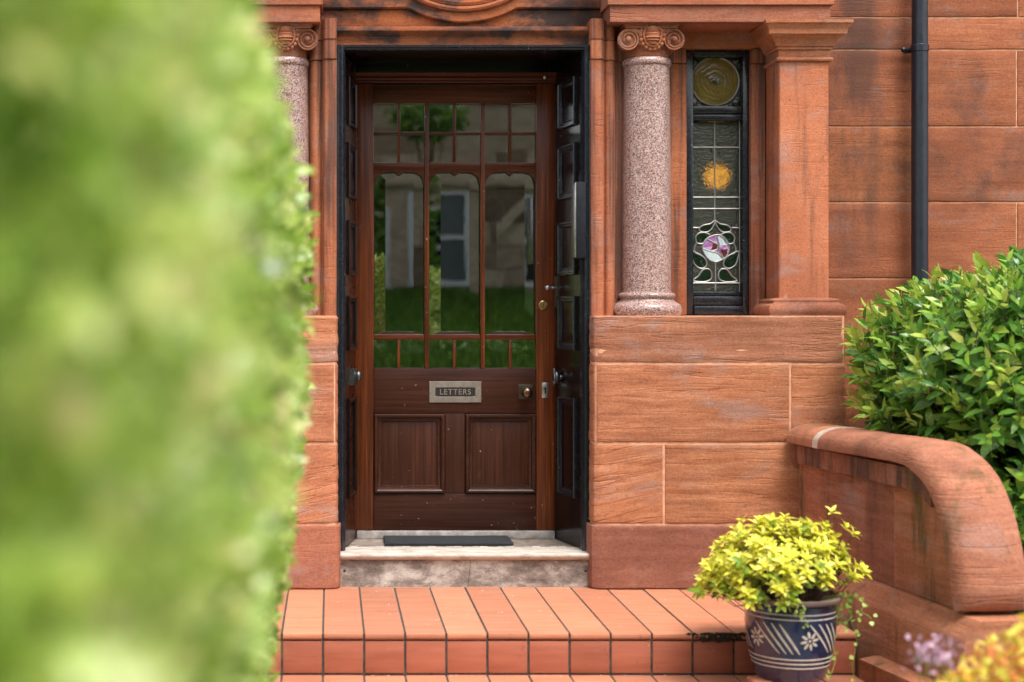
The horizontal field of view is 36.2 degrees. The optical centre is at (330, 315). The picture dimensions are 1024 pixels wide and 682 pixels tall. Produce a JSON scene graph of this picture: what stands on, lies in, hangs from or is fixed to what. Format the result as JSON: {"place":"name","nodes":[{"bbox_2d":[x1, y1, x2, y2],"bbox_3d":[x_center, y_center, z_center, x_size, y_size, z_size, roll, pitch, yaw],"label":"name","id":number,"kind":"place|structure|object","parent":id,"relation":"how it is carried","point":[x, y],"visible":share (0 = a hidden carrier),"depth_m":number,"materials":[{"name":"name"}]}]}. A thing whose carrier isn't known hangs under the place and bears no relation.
{"place":"outdoors","nodes":[
{"label":"outdoors","id":0,"kind":"place"},
{"bbox_2d":[383,536,512,544],"bbox_3d":[0.528,1.017,6.994,0.572,0.013,0.223,0,0,0],"label":"door mat","id":1,"kind":"object","parent":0,"point":[447,540],"depth_m":6.95,"materials":[{"name":"grey rubber"}]},
{"bbox_2d":[265,586,863,681],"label":"entrance steps","id":2,"kind":"structure","parent":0,"point":[463,634],"depth_m":5.72,"materials":[{"name":"tile"}]},
{"bbox_2d":[686,505,877,681],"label":"potted plant","id":3,"kind":"object","parent":2,"relation":"on","point":[791,609],"visible":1,"depth_m":5.38,"materials":[{"name":"yellow plant"}]},
{"bbox_2d":[747,676,771,681],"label":"pot foot","id":4,"kind":"object","parent":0,"point":[754,679],"visible":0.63,"depth_m":5.46},
{"bbox_2d":[838,244,1023,613],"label":"evergreen shrub","id":5,"kind":"object","parent":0,"point":[971,342],"visible":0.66,"depth_m":5.94,"materials":[{"name":"green plant"}]},
{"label":"ground","id":6,"kind":"structure","parent":0,"visible":0},
{"bbox_2d":[0,0,320,681],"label":"clipped hedge","id":7,"kind":"object","parent":6,"relation":"on","point":[157,300],"visible":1,"depth_m":0.81,"materials":[{"name":"green plant"}]},
{"bbox_2d":[1,0,1023,589],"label":"sandstone house","id":8,"kind":"structure","parent":6,"relation":"on","point":[643,388],"depth_m":6.89,"materials":[{"name":"red stone"}]},
{"bbox_2d":[345,56,360,546],"bbox_3d":[0.091,-0.061,6.954,0.084,2.167,0.333,0,0,10],"label":"storm door","id":9,"kind":"structure","parent":8,"relation":"in","point":[352,375],"depth_m":6.96,"materials":[{"name":"brown wood"}]},
{"bbox_2d":[357,83,554,529],"bbox_3d":[0.576,-0.040,7.120,0.913,2.058,0.116,0,0,0],"label":"front door","id":10,"kind":"structure","parent":8,"relation":"in","point":[454,469],"depth_m":7.12,"materials":[{"name":"brown wood"}]},
{"bbox_2d":[545,55,579,546],"bbox_3d":[1.059,-0.061,6.952,0.097,2.167,0.335,0,0,-11],"label":"storm door","id":11,"kind":"structure","parent":8,"relation":"in","point":[566,372],"depth_m":6.96,"materials":[{"name":"brown wood"}]},
{"bbox_2d":[572,182,585,258],"bbox_3d":[1.080,-0.413,6.745,0.047,0.330,0.110,0,0,0],"label":"entry panel","id":12,"kind":"object","parent":8,"relation":"attached to","point":[578,220],"visible":1,"depth_m":6.69,"materials":[{"name":"metal"}]},
{"bbox_2d":[685,50,748,314],"bbox_3d":[1.727,-0.593,6.957,0.283,1.182,0.127,0,0,0],"label":"side window","id":13,"kind":"structure","parent":8,"relation":"in","point":[717,80],"depth_m":6.95,"materials":[{"name":"glass"}]},
{"bbox_2d":[901,0,928,298],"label":"downpipe","id":14,"kind":"object","parent":8,"relation":"attached to","point":[918,49],"visible":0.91,"depth_m":6.88,"materials":[{"name":"black metal"}]},
{"bbox_2d":[786,423,1023,681],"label":"balustrade wall","id":15,"kind":"structure","parent":6,"relation":"on","point":[936,546],"depth_m":5.54,"materials":[{"name":"red stone"}]},
{"bbox_2d":[901,628,963,681],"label":"mauve flower","id":16,"kind":"object","parent":6,"relation":"on","point":[935,657],"visible":0.99,"depth_m":3.72,"materials":[{"name":"purple plant"}]},
{"bbox_2d":[936,614,1023,681],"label":"golden shrub","id":17,"kind":"object","parent":6,"relation":"on","point":[986,666],"visible":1,"depth_m":3.54,"materials":[{"name":"yellow plant"}]}
]}

